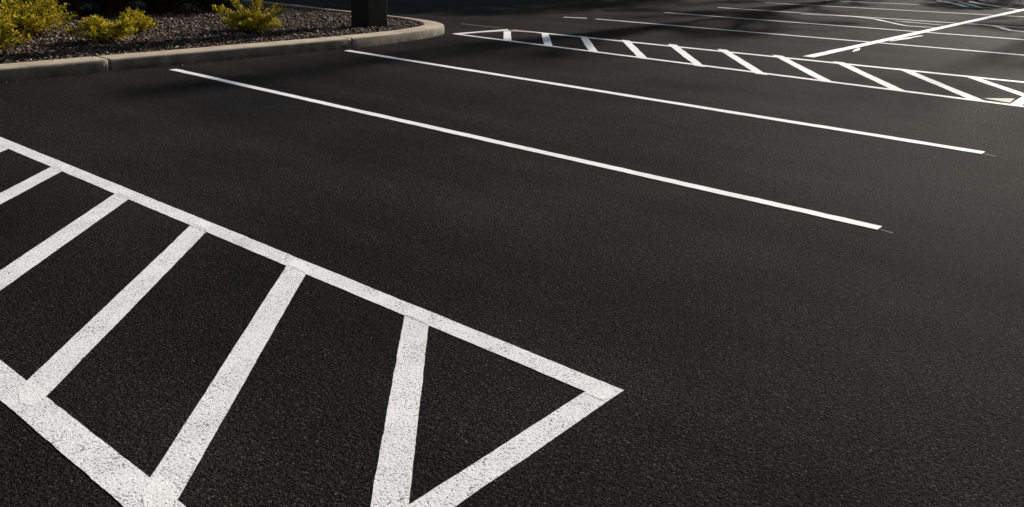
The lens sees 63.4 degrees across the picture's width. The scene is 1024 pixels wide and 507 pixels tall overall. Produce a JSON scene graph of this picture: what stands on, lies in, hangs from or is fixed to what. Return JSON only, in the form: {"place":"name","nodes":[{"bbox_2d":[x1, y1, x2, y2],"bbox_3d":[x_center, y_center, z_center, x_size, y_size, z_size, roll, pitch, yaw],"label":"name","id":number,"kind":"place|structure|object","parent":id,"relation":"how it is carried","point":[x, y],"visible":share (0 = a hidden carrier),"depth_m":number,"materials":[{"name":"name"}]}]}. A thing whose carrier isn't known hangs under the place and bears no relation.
{"place":"outdoors","nodes":[
{"label":"outdoors","id":0,"kind":"place"},
{"bbox_2d":[0,0,422,81],"bbox_3d":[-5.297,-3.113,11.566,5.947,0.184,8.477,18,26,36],"label":"gravel","id":1,"kind":"structure","parent":0,"point":[146,37],"depth_m":11.19,"materials":[{"name":"black gravel"}]},
{"bbox_2d":[0,11,31,51],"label":"golden shrub","id":2,"kind":"object","parent":1,"relation":"on","point":[6,37],"visible":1,"depth_m":8.85,"materials":[{"name":"yellow plant"}]},
{"bbox_2d":[0,0,34,15],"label":"dark shrub","id":3,"kind":"object","parent":1,"relation":"on","point":[14,5],"visible":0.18,"depth_m":12.09,"materials":[{"name":"green plant"}]},
{"bbox_2d":[0,0,76,37],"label":"golden shrub","id":4,"kind":"object","parent":1,"relation":"on","point":[39,17],"visible":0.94,"depth_m":10.08,"materials":[{"name":"yellow plant"}]},
{"bbox_2d":[24,0,89,16],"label":"dark shrub","id":5,"kind":"object","parent":1,"relation":"on","point":[71,5],"visible":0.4,"depth_m":12.60,"materials":[{"name":"green plant"}]},
{"bbox_2d":[63,14,137,41],"bbox_3d":[-4.848,-2.673,9.883,0.764,0.356,0.858,18,26,36],"label":"golden shrub","id":6,"kind":"object","parent":1,"relation":"on","point":[98,29],"visible":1,"depth_m":9.80,"materials":[{"name":"yellow plant"}]},
{"bbox_2d":[82,0,138,10],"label":"dark shrub","id":7,"kind":"object","parent":1,"relation":"on","point":[104,5],"visible":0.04,"depth_m":13.92,"materials":[{"name":"green plant"}]},
{"bbox_2d":[84,0,139,15],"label":"dark shrub","id":8,"kind":"object","parent":1,"relation":"on","point":[113,7],"visible":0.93,"depth_m":13.07,"materials":[{"name":"green plant"}]},
{"bbox_2d":[114,7,159,34],"bbox_3d":[-4.960,-3.044,10.882,0.577,0.382,0.490,9,22,18],"label":"golden shrub","id":9,"kind":"object","parent":1,"relation":"on","point":[142,23],"visible":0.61,"depth_m":10.85,"materials":[{"name":"yellow plant"}]},
{"bbox_2d":[181,0,244,12],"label":"dark shrub","id":10,"kind":"object","parent":1,"relation":"on","point":[206,5],"visible":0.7,"depth_m":14.01,"materials":[{"name":"green plant"}]},
{"bbox_2d":[211,0,288,32],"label":"golden shrub","id":11,"kind":"object","parent":1,"relation":"on","point":[255,21],"visible":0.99,"depth_m":11.37,"materials":[{"name":"yellow plant"}]},
{"bbox_2d":[351,0,386,27],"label":"post","id":12,"kind":"object","parent":1,"relation":"on","point":[368,13],"depth_m":12.54,"materials":[{"name":"metal"}]},
{"bbox_2d":[0,0,1023,506],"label":"parking lot","id":13,"kind":"structure","parent":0,"point":[744,352],"depth_m":3.95,"materials":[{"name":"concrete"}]},
{"bbox_2d":[0,0,443,81],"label":"kerb","id":14,"kind":"structure","parent":13,"relation":"on","point":[71,66],"depth_m":9.62,"materials":[{"name":"concrete"}]},
{"bbox_2d":[0,137,623,506],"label":"hatched zone","id":15,"kind":"object","parent":13,"relation":"on","point":[121,480],"visible":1,"depth_m":2.75,"materials":[{"name":"white paint"}]},
{"bbox_2d":[170,69,881,229],"bbox_3d":[-0.835,-1.062,6.719,7.434,0.003,0.096,18,26,37],"label":"parking line","id":16,"kind":"object","parent":13,"relation":"on","point":[752,199],"visible":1,"depth_m":5.69,"materials":[{"name":"white paint"}]},
{"bbox_2d":[345,50,984,153],"bbox_3d":[0.701,-1.704,8.542,7.555,0.003,0.121,18,26,37],"label":"parking line","id":17,"kind":"object","parent":13,"relation":"on","point":[795,122],"visible":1,"depth_m":7.62,"materials":[{"name":"white paint"}]},
{"bbox_2d":[453,29,1023,106],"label":"hatched zone","id":18,"kind":"object","parent":13,"relation":"on","point":[588,44],"visible":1,"depth_m":10.46,"materials":[{"name":"white paint"}]},
{"bbox_2d":[599,19,1023,55],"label":"parking line","id":19,"kind":"object","parent":13,"relation":"on","point":[818,37],"visible":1,"depth_m":14.10,"materials":[{"name":"white paint"}]},
{"bbox_2d":[663,12,1023,39],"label":"parking line","id":20,"kind":"object","parent":13,"relation":"on","point":[849,26],"visible":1,"depth_m":16.34,"materials":[{"name":"white paint"}]},
{"bbox_2d":[800,14,934,27],"bbox_3d":[7.808,-5.043,17.949,0.894,0.007,3.256,-10,24,-29],"label":"paint stroke","id":21,"kind":"object","parent":13,"relation":"on","point":[871,18],"visible":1,"depth_m":18.16,"materials":[{"name":"white paint"}]},
{"bbox_2d":[717,7,1023,27],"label":"parking line","id":22,"kind":"object","parent":13,"relation":"on","point":[867,17],"visible":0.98,"depth_m":18.75,"materials":[{"name":"white paint"}]},
{"bbox_2d":[775,3,1021,16],"bbox_3d":[12.085,-5.894,20.548,11.338,0.003,0.118,11,22,23],"label":"parking line","id":23,"kind":"object","parent":13,"relation":"on","point":[892,9],"visible":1,"depth_m":21.50,"materials":[{"name":"white paint"}]},
{"bbox_2d":[890,35,922,41],"bbox_3d":[6.845,-3.732,14.396,0.124,0.007,1.653,20,27,39],"label":"paint stroke","id":24,"kind":"object","parent":13,"relation":"on","point":[905,38],"visible":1,"depth_m":14.33,"materials":[{"name":"white paint"}]},
{"bbox_2d":[803,9,1023,57],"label":"long line","id":25,"kind":"object","parent":13,"relation":"on","point":[880,41],"visible":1,"depth_m":14.51,"materials":[{"name":"white paint"}]},
{"bbox_2d":[897,21,944,25],"bbox_3d":[8.647,-4.883,17.593,0.100,0.007,1.041,-17,28,-41],"label":"paint stroke","id":26,"kind":"object","parent":13,"relation":"on","point":[920,23],"visible":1,"depth_m":17.55,"materials":[{"name":"white paint"}]},
{"bbox_2d":[827,0,1019,9],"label":"parking line","id":27,"kind":"object","parent":13,"relation":"on","point":[915,4],"visible":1,"depth_m":23.89,"materials":[{"name":"white paint"}]},
{"bbox_2d":[936,0,968,6],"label":"paint stroke","id":28,"kind":"object","parent":13,"relation":"on","point":[954,3],"visible":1,"depth_m":24.49,"materials":[{"name":"white paint"}]},
{"bbox_2d":[972,2,1017,9],"bbox_3d":[14.168,-7.321,24.491,0.136,0.007,3.551,4,21,6],"label":"paint stroke","id":29,"kind":"object","parent":13,"relation":"on","point":[996,6],"visible":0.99,"depth_m":24.07,"materials":[{"name":"white paint"}]},
{"bbox_2d":[969,23,1023,31],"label":"paint stroke","id":30,"kind":"object","parent":13,"relation":"on","point":[1003,28],"visible":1,"depth_m":17.07,"materials":[{"name":"white paint"}]}
]}

